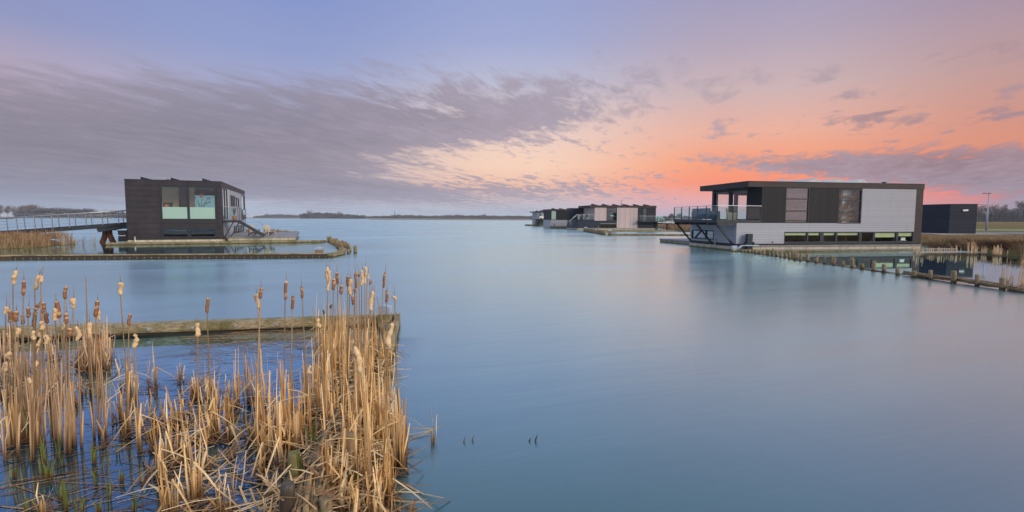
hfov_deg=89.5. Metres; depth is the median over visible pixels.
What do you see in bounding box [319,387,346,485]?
reed clump
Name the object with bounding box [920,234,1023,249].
rough grass
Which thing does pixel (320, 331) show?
reed clump
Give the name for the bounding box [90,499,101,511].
reed shoot
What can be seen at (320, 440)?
brushwood bundle
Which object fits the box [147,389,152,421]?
reed clump
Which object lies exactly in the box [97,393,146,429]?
reed clump
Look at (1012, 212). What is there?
bare tree
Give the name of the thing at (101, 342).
reed clump
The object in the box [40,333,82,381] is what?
reed clump
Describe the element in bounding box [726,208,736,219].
armchair
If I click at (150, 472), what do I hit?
reed clump
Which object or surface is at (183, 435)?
reed clump
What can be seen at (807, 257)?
wooden pile
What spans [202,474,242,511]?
reed clump
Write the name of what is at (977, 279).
wooden pile
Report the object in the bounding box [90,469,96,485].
reed shoot
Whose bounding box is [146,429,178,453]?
reed clump
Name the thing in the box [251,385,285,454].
reed clump
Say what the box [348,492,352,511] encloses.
reed clump
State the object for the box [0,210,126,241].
footbridge
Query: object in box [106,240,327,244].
timber boom
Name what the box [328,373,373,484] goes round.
reed clump
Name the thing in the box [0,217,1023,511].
water
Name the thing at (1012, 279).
dry reed
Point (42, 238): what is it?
island reeds
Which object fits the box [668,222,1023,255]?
grass bank
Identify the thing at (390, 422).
reed clump
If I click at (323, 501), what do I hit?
wooden pile
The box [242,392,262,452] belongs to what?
reed clump
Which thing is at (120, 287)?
cattail
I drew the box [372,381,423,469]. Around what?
reed clump
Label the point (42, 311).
cattail
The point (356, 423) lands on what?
reed clump
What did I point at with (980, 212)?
bare tree
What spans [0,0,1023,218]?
sky
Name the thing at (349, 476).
reed shoot
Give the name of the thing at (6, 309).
cattail
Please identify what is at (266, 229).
deck chair
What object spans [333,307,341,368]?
reed clump
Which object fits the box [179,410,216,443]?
reed clump
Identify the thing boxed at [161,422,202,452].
reed clump
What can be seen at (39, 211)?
bare tree
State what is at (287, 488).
wooden pile
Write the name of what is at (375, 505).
reed clump
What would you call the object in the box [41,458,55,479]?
reed shoot
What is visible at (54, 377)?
reed clump
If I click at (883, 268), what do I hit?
wooden pile
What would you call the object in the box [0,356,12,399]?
reed clump
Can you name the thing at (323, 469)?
reed clump
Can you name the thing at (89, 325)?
cattail
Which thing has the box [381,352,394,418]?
reed clump
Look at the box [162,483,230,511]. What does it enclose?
reed clump
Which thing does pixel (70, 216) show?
railing
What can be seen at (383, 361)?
reed clump
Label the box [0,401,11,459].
reed clump
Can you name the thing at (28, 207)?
bare tree
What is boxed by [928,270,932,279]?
wooden pile
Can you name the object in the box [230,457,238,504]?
reed clump
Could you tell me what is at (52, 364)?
reed clump
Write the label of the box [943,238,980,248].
sedge tussock
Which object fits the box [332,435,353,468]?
reed clump
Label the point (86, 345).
reed clump
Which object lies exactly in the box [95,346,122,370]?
reed clump
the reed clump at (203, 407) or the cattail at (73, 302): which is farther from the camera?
the reed clump at (203, 407)
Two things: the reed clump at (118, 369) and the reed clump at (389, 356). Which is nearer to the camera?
the reed clump at (118, 369)
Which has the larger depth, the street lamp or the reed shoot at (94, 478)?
the street lamp
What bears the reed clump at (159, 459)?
on the water
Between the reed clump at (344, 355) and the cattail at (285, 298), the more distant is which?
the reed clump at (344, 355)
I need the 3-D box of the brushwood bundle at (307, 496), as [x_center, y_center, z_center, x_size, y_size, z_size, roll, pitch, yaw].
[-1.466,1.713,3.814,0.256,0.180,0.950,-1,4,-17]
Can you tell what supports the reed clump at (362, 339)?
on the water
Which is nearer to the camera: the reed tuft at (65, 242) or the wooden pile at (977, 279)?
the wooden pile at (977, 279)
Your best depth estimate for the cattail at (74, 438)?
4.71 m
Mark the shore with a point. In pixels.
(366, 218)
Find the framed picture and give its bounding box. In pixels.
[163,202,172,206]
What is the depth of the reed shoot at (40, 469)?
4.17 m
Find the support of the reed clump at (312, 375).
on the water
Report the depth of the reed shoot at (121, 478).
4.10 m
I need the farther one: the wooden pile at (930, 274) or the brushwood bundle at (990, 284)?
the wooden pile at (930, 274)
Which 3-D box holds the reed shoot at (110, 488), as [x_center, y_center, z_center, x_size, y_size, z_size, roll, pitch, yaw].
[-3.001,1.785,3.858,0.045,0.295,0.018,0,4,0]
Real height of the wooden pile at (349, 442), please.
0.706 m
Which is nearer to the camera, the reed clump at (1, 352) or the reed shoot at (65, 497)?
the reed shoot at (65, 497)
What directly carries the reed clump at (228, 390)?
in the water
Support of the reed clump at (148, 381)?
on the water
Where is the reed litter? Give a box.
[0,329,442,511]
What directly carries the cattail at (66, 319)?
on the water
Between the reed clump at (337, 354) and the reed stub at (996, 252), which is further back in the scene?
the reed stub at (996, 252)
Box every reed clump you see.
[0,330,25,360]
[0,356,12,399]
[0,387,22,447]
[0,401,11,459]
[1,339,27,376]
[2,323,25,360]
[2,338,25,369]
[2,356,24,401]
[6,484,54,511]
[10,346,31,376]
[24,399,58,440]
[37,321,56,358]
[40,333,61,358]
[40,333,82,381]
[40,355,70,398]
[43,373,65,401]
[45,337,57,388]
[51,363,63,389]
[54,362,87,381]
[68,319,112,355]
[70,336,94,369]
[70,380,77,403]
[72,319,108,365]
[74,334,82,363]
[74,348,102,371]
[75,375,104,395]
[76,313,114,365]
[82,325,109,364]
[83,329,104,371]
[83,332,102,369]
[84,378,124,423]
[90,413,161,436]
[92,319,106,366]
[95,323,106,366]
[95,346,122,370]
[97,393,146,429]
[97,420,104,443]
[102,329,113,356]
[104,352,148,400]
[107,397,165,448]
[115,354,132,387]
[116,393,178,463]
[116,461,191,511]
[122,399,162,439]
[126,459,173,492]
[139,425,197,492]
[140,421,194,479]
[144,407,157,450]
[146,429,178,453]
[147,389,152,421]
[148,371,154,391]
[150,418,198,445]
[151,403,195,432]
[152,344,181,386]
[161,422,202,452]
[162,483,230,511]
[165,386,195,423]
[167,405,208,473]
[169,422,218,450]
[171,378,201,403]
[174,410,218,504]
[176,386,208,420]
[177,364,180,381]
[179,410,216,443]
[185,402,237,431]
[190,371,219,410]
[192,371,205,399]
[193,377,246,435]
[195,362,210,399]
[200,378,208,414]
[202,379,240,433]
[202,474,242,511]
[210,411,220,438]
[215,414,241,452]
[225,379,230,402]
[228,411,267,444]
[230,349,244,403]
[230,353,267,406]
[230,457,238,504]
[237,447,287,485]
[240,347,271,404]
[242,371,315,447]
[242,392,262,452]
[243,414,303,462]
[246,412,306,477]
[250,392,291,433]
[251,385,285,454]
[252,380,278,432]
[260,399,304,491]
[263,495,279,511]
[265,466,286,497]
[267,354,308,443]
[278,383,292,434]
[282,420,311,449]
[284,392,309,442]
[286,410,311,449]
[289,376,312,453]
[294,356,335,416]
[295,356,326,419]
[295,373,322,420]
[299,305,328,361]
[299,353,321,409]
[306,305,330,351]
[308,293,329,351]
[309,350,339,435]
[311,336,348,384]
[313,329,328,372]
[313,343,325,395]
[316,363,331,397]
[317,436,338,486]
[318,368,347,414]
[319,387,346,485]
[319,475,362,511]
[320,327,350,382]
[320,440,359,485]
[321,306,338,348]
[327,445,364,491]
[328,361,352,395]
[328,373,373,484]
[328,379,377,448]
[329,369,392,424]
[329,466,335,491]
[330,467,362,511]
[331,452,353,498]
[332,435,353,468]
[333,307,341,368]
[333,472,353,499]
[334,430,390,485]
[336,325,351,374]
[336,423,382,489]
[337,328,350,381]
[337,415,361,454]
[337,471,341,504]
[339,301,349,347]
[340,302,357,348]
[340,323,349,364]
[340,372,383,445]
[340,391,374,442]
[341,328,356,367]
[342,358,369,428]
[343,324,394,368]
[345,314,386,357]
[346,373,361,416]
[347,499,366,511]
[348,451,384,490]
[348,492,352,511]
[349,316,375,345]
[349,323,375,351]
[350,439,413,475]
[350,463,401,510]
[352,318,393,383]
[354,328,367,378]
[354,372,391,430]
[355,363,393,438]
[362,492,426,511]
[363,455,396,510]
[363,484,374,511]
[365,428,420,493]
[365,446,432,508]
[366,421,376,463]
[367,311,397,358]
[369,349,386,388]
[370,326,378,360]
[371,401,409,451]
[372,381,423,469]
[373,411,381,452]
[373,461,386,511]
[374,466,397,509]
[375,334,391,362]
[375,346,385,374]
[375,378,407,428]
[376,410,383,443]
[379,342,400,365]
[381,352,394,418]
[382,406,391,442]
[383,391,407,441]
[388,350,398,376]
[400,399,403,437]
[410,499,448,511]
[430,427,434,444]
[431,410,436,443]
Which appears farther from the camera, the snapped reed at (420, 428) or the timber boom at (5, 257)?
the timber boom at (5, 257)
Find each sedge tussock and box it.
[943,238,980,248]
[947,237,999,249]
[976,238,1023,247]
[988,238,1022,250]
[1006,242,1023,252]
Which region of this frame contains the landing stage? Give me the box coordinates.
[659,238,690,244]
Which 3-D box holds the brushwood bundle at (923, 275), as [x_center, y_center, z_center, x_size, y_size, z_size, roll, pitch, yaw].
[14.914,0.707,18.769,0.265,0.190,1.951,0,4,0]
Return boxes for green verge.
[976,230,1023,231]
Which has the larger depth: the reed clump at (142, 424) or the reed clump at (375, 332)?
the reed clump at (375, 332)
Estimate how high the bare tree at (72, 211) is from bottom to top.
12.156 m
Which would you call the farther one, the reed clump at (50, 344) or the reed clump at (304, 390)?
the reed clump at (50, 344)
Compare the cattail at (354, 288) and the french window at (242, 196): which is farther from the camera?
the french window at (242, 196)
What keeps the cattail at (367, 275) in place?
on the water
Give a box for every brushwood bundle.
[291,449,329,511]
[303,408,352,471]
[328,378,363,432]
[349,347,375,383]
[757,253,904,274]
[902,271,943,279]
[934,275,974,283]
[965,280,1023,289]
[1006,288,1023,292]
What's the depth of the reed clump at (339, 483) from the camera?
3.79 m
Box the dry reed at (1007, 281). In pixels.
[1002,262,1016,282]
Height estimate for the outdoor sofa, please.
0.770 m
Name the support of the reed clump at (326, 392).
on the water
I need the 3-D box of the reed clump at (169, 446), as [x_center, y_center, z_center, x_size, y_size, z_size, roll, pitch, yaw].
[-2.975,1.542,4.316,0.437,0.774,0.357,-1,4,-15]
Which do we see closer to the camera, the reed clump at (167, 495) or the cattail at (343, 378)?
the reed clump at (167, 495)
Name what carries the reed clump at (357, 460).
on the water
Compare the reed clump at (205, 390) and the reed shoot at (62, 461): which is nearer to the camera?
the reed shoot at (62, 461)
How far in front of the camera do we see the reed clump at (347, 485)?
3.81 m
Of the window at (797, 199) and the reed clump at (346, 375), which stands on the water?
the reed clump at (346, 375)
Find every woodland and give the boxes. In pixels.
[253,214,298,217]
[299,212,364,218]
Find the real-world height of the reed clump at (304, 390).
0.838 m
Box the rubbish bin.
[117,230,127,241]
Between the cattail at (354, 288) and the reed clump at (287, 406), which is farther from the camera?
the cattail at (354, 288)
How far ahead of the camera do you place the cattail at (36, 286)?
5.15 m
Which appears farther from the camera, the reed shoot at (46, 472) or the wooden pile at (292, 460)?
the reed shoot at (46, 472)
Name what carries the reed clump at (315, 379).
on the water
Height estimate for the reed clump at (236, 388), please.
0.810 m
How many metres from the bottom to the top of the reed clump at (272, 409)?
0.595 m
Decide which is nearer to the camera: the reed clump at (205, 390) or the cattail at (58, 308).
the cattail at (58, 308)
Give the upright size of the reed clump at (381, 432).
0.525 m
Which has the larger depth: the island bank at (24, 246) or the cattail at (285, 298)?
the island bank at (24, 246)
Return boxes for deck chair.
[247,225,260,235]
[263,225,275,235]
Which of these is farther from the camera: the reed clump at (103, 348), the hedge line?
the hedge line
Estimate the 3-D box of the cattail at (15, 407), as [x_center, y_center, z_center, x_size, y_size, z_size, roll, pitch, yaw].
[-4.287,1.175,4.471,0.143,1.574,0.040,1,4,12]
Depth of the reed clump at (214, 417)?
4.99 m
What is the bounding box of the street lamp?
[982,193,990,229]
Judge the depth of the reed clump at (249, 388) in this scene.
5.80 m
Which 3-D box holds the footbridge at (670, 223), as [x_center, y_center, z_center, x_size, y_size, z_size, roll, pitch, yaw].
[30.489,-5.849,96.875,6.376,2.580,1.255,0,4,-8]
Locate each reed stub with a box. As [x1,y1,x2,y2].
[967,242,976,254]
[993,245,998,255]
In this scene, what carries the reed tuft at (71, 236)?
in the water
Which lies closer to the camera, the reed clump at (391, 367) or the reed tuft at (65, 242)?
the reed clump at (391, 367)
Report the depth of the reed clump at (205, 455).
4.27 m
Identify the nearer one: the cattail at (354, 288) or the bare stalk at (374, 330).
the cattail at (354, 288)
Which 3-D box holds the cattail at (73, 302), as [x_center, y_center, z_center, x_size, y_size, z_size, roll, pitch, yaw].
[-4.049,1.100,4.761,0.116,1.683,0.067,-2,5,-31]
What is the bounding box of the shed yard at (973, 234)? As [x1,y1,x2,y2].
[921,233,1007,234]
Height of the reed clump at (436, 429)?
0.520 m
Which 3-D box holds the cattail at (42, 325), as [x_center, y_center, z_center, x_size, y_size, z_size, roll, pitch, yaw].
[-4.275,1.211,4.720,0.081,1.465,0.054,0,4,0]
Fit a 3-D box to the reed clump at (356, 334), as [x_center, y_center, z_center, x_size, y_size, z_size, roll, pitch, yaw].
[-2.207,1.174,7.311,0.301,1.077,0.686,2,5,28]
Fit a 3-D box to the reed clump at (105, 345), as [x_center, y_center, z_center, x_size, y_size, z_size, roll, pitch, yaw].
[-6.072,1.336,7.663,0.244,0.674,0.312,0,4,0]
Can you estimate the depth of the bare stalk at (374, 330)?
6.88 m
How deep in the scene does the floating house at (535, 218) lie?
139.31 m
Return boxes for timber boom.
[0,255,11,260]
[0,313,400,359]
[12,253,326,259]
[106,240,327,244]
[331,250,346,256]
[604,230,674,231]
[610,233,689,235]
[740,248,956,251]
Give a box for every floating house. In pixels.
[124,177,298,241]
[525,210,543,225]
[543,208,568,228]
[566,200,665,229]
[674,178,924,250]
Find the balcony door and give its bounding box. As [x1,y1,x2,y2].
[222,187,227,218]
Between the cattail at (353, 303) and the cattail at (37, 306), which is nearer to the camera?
the cattail at (37, 306)
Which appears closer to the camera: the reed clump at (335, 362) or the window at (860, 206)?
the reed clump at (335, 362)
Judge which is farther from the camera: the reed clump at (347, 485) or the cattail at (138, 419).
the cattail at (138, 419)
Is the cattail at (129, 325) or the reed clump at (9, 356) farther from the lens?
the reed clump at (9, 356)
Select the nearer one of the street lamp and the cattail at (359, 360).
the cattail at (359, 360)
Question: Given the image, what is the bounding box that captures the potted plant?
[232,209,236,219]
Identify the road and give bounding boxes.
[976,232,1023,233]
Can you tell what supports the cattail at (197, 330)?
on the water
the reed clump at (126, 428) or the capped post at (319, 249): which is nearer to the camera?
the reed clump at (126, 428)
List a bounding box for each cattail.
[2,361,11,441]
[3,299,9,430]
[4,345,12,440]
[8,301,18,415]
[11,261,18,405]
[12,302,20,456]
[14,322,24,441]
[17,269,25,402]
[21,315,27,433]
[25,324,36,460]
[26,296,30,425]
[27,377,34,439]
[28,294,43,449]
[29,332,43,445]
[31,311,39,400]
[33,267,42,420]
[35,352,39,445]
[36,302,45,444]
[37,265,43,418]
[39,312,47,444]
[43,327,57,444]
[44,309,52,437]
[52,302,60,432]
[54,286,67,447]
[55,295,66,410]
[61,323,76,445]
[64,303,68,452]
[67,315,73,453]
[68,284,75,399]
[74,316,83,447]
[86,314,95,437]
[93,297,101,435]
[96,310,108,435]
[117,276,129,431]
[127,313,132,431]
[132,326,141,450]
[193,316,200,440]
[205,298,212,413]
[253,289,266,434]
[255,277,262,436]
[280,275,287,405]
[287,296,294,419]
[300,275,309,413]
[306,359,312,437]
[316,309,325,431]
[322,264,330,373]
[322,310,326,377]
[324,267,328,326]
[329,268,335,409]
[329,304,333,387]
[335,272,340,401]
[339,273,348,427]
[344,268,349,346]
[344,272,352,406]
[351,287,358,432]
[353,274,356,387]
[353,330,372,496]
[354,263,359,397]
[357,262,360,391]
[360,268,369,406]
[360,270,363,366]
[362,257,367,358]
[366,280,371,396]
[366,285,374,443]
[377,268,385,398]
[381,313,393,488]
[382,279,388,405]
[392,286,401,445]
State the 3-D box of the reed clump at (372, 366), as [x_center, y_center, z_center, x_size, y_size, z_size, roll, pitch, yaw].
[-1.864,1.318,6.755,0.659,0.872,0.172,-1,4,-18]
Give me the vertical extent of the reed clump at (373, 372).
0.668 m
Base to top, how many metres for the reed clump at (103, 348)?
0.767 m
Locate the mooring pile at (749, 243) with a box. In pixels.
[737,234,758,249]
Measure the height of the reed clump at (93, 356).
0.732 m
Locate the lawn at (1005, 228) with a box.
[976,227,1023,229]
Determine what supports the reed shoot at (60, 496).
on the water
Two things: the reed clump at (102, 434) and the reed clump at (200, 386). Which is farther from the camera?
the reed clump at (200, 386)
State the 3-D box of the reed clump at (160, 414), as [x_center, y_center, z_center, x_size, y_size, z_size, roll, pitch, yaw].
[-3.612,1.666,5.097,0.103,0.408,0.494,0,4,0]
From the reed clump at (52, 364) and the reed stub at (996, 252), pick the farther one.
the reed stub at (996, 252)
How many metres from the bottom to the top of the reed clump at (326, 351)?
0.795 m
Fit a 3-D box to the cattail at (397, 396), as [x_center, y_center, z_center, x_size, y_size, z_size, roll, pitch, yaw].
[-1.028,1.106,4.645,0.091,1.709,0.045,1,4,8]
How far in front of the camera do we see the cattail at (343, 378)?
4.90 m
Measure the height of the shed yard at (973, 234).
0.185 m
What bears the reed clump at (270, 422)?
on the water
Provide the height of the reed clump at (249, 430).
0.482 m
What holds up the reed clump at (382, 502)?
in the water
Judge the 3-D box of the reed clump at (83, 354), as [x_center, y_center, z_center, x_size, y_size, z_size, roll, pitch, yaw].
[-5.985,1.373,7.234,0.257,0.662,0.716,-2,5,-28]
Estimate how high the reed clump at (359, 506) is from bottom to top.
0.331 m
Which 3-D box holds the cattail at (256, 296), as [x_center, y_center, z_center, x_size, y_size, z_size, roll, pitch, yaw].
[-2.273,1.105,4.694,0.105,1.695,0.061,0,4,0]
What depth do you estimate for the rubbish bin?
39.55 m
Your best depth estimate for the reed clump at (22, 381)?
5.81 m
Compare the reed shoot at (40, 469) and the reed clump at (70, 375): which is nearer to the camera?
the reed shoot at (40, 469)
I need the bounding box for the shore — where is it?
[1,217,531,219]
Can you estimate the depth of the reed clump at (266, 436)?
4.57 m
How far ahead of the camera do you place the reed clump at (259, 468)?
4.19 m
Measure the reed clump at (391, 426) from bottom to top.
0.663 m
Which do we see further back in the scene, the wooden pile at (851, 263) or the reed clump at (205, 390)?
the wooden pile at (851, 263)
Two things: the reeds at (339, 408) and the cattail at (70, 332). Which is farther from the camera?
the reeds at (339, 408)
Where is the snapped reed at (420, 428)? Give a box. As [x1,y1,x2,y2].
[407,428,432,441]
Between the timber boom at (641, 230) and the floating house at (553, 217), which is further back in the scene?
the floating house at (553, 217)
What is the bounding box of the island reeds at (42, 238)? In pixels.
[0,228,72,248]
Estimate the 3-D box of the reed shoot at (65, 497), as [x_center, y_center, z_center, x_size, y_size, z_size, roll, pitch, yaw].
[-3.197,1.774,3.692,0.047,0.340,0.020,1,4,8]
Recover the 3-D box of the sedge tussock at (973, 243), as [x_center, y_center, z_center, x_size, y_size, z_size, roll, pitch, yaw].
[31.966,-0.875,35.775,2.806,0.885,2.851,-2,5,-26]
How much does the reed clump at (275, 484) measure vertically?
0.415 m
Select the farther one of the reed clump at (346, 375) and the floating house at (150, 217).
the floating house at (150, 217)
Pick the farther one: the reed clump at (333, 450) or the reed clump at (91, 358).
the reed clump at (91, 358)
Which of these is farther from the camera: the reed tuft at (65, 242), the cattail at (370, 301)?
the reed tuft at (65, 242)
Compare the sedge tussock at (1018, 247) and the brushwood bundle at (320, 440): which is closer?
the brushwood bundle at (320, 440)
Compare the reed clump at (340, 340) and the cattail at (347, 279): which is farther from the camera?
the reed clump at (340, 340)
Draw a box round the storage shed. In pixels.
[921,204,977,233]
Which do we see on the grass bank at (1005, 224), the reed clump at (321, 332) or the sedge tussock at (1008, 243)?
the sedge tussock at (1008, 243)
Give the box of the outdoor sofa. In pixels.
[691,208,719,218]
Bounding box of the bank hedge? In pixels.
[661,213,1023,221]
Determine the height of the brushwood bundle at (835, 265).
0.114 m
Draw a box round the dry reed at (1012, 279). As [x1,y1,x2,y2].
[1008,272,1013,285]
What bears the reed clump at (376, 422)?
in the water
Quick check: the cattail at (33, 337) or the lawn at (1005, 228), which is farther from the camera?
the lawn at (1005, 228)
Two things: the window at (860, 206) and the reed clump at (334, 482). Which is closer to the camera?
the reed clump at (334, 482)
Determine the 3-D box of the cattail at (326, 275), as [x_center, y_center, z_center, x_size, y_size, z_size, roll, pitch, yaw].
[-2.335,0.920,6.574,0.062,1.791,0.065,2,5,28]
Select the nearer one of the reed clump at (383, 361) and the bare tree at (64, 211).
the reed clump at (383, 361)
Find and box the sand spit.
[369,219,494,219]
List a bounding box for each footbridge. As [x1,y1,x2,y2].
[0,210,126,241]
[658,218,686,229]
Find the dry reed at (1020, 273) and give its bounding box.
[1017,252,1023,286]
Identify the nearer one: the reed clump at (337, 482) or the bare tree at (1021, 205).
the reed clump at (337, 482)
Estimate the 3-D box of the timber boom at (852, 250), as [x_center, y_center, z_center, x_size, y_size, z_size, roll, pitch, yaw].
[22.472,-0.308,34.144,16.140,0.310,0.360,-1,4,-10]
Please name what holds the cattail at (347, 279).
on the water
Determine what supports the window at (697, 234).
in the floating house at (814, 213)
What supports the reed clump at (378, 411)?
on the water
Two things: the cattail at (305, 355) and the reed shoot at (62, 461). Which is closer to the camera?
the reed shoot at (62, 461)
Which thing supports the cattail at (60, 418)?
on the water
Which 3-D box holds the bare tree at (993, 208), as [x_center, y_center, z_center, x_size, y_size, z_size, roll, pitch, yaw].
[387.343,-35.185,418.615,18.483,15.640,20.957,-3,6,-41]
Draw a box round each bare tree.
[3,206,12,213]
[16,209,27,213]
[26,204,37,209]
[33,206,47,213]
[46,206,60,212]
[52,206,67,213]
[58,208,73,213]
[67,207,77,213]
[75,208,84,212]
[82,208,93,212]
[977,205,990,221]
[979,204,1007,221]
[993,209,1009,218]
[1001,204,1008,221]
[1008,207,1023,221]
[1011,200,1023,215]
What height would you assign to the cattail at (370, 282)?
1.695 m
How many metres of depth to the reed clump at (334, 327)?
7.72 m
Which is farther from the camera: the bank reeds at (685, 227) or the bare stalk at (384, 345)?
the bank reeds at (685, 227)
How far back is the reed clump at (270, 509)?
3.56 m
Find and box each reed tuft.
[55,233,69,244]
[63,231,74,243]
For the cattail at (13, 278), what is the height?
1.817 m
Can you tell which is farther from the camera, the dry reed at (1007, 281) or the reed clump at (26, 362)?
the dry reed at (1007, 281)
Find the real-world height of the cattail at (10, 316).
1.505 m
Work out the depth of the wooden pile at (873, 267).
20.97 m
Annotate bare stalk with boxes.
[85,277,91,393]
[373,286,374,371]
[377,298,390,399]
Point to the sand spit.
(431, 219)
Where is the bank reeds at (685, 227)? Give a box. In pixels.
[658,222,689,230]
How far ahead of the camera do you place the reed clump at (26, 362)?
6.79 m
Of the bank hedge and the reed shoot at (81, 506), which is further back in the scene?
the bank hedge
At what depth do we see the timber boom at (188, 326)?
9.34 m
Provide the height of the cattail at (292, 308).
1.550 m
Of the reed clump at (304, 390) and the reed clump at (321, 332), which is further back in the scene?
the reed clump at (321, 332)
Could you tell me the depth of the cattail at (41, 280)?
5.08 m
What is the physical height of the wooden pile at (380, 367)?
0.651 m
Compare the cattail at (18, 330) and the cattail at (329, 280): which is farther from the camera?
the cattail at (329, 280)
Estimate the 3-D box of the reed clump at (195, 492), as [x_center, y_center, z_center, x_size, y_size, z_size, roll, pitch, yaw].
[-2.209,1.549,3.733,0.430,0.852,0.190,2,4,19]
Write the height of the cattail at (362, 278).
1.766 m
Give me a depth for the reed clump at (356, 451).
4.08 m
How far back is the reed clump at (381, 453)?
4.37 m
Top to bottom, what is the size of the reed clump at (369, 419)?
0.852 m
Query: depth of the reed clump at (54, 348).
7.64 m
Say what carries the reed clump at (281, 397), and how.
on the water
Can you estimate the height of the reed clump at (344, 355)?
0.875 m
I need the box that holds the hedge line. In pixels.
[365,214,540,218]
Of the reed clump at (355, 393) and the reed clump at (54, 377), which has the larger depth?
the reed clump at (54, 377)
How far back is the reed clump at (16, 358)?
6.51 m
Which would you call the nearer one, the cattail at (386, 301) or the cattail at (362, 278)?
the cattail at (386, 301)
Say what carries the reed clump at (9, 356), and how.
on the water
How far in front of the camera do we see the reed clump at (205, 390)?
5.92 m
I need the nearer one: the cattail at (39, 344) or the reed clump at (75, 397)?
the cattail at (39, 344)
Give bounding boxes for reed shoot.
[12,468,20,476]
[23,406,28,435]
[24,493,38,511]
[38,458,51,476]
[39,436,46,463]
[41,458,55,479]
[49,433,61,457]
[55,480,63,499]
[59,451,65,464]
[60,482,68,510]
[73,498,84,511]
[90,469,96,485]
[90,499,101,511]
[91,439,97,463]
[106,475,111,498]
[119,469,124,481]
[132,493,141,511]
[296,448,303,475]
[306,418,318,449]
[347,467,364,486]
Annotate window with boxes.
[160,186,215,219]
[162,228,216,237]
[233,225,243,233]
[235,198,238,206]
[241,195,244,218]
[551,211,555,219]
[606,208,616,220]
[691,230,713,239]
[785,187,809,222]
[837,189,861,223]
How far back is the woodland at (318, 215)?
978.57 m
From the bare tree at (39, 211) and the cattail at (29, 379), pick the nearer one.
the cattail at (29, 379)
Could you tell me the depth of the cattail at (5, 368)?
4.75 m
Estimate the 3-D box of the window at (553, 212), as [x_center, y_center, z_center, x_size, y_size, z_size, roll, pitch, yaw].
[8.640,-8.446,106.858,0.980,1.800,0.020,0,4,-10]
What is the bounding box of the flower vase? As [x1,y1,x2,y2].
[194,194,209,206]
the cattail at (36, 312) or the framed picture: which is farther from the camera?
the framed picture
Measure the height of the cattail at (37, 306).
1.624 m
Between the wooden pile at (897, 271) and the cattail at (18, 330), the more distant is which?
the wooden pile at (897, 271)
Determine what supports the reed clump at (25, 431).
in the water
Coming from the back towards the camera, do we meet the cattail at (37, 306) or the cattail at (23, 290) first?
the cattail at (23, 290)
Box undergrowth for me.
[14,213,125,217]
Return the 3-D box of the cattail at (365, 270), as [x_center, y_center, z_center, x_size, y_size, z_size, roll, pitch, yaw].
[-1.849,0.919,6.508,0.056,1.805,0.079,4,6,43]
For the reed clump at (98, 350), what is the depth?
7.15 m
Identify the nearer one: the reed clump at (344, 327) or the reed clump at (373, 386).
the reed clump at (373, 386)
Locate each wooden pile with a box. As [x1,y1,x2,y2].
[280,481,294,511]
[287,450,300,487]
[319,495,332,511]
[346,431,353,467]
[376,360,382,379]
[806,254,809,261]
[850,259,853,267]
[871,262,876,271]
[881,264,885,272]
[895,269,899,274]
[911,271,916,277]
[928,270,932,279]
[950,270,956,282]
[974,274,979,285]
[999,277,1005,289]
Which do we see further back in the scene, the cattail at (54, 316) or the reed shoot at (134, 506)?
the cattail at (54, 316)
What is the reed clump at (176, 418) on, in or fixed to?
in the water
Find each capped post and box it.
[315,246,323,252]
[377,304,391,330]
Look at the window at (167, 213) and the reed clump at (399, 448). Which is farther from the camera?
the window at (167, 213)
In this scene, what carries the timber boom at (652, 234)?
on the water
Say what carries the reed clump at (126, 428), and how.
in the water
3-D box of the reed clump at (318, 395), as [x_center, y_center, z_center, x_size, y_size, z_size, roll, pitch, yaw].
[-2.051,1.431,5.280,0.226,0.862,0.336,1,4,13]
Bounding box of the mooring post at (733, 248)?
[731,246,736,251]
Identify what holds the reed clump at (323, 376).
on the water
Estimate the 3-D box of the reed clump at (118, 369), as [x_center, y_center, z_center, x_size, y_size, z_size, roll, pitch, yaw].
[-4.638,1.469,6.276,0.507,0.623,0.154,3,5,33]
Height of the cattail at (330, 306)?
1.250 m
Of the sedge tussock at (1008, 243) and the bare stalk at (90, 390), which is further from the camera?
the sedge tussock at (1008, 243)
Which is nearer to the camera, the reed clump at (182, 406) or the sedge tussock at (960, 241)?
the reed clump at (182, 406)
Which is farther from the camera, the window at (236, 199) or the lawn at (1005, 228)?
the lawn at (1005, 228)
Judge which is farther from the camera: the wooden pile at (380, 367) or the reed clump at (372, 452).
the wooden pile at (380, 367)
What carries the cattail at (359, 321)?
on the water
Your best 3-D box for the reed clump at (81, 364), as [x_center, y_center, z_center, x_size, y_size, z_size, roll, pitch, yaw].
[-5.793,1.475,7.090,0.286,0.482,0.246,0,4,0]
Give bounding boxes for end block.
[327,253,332,257]
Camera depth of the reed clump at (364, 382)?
5.10 m
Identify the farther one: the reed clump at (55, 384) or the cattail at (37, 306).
the reed clump at (55, 384)
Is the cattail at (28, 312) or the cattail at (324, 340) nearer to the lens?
the cattail at (28, 312)
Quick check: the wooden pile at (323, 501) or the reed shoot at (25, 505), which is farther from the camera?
the reed shoot at (25, 505)
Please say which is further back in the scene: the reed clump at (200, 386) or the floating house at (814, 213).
the floating house at (814, 213)
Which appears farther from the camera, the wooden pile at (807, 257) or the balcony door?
the balcony door
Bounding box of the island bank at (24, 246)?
[0,237,58,248]

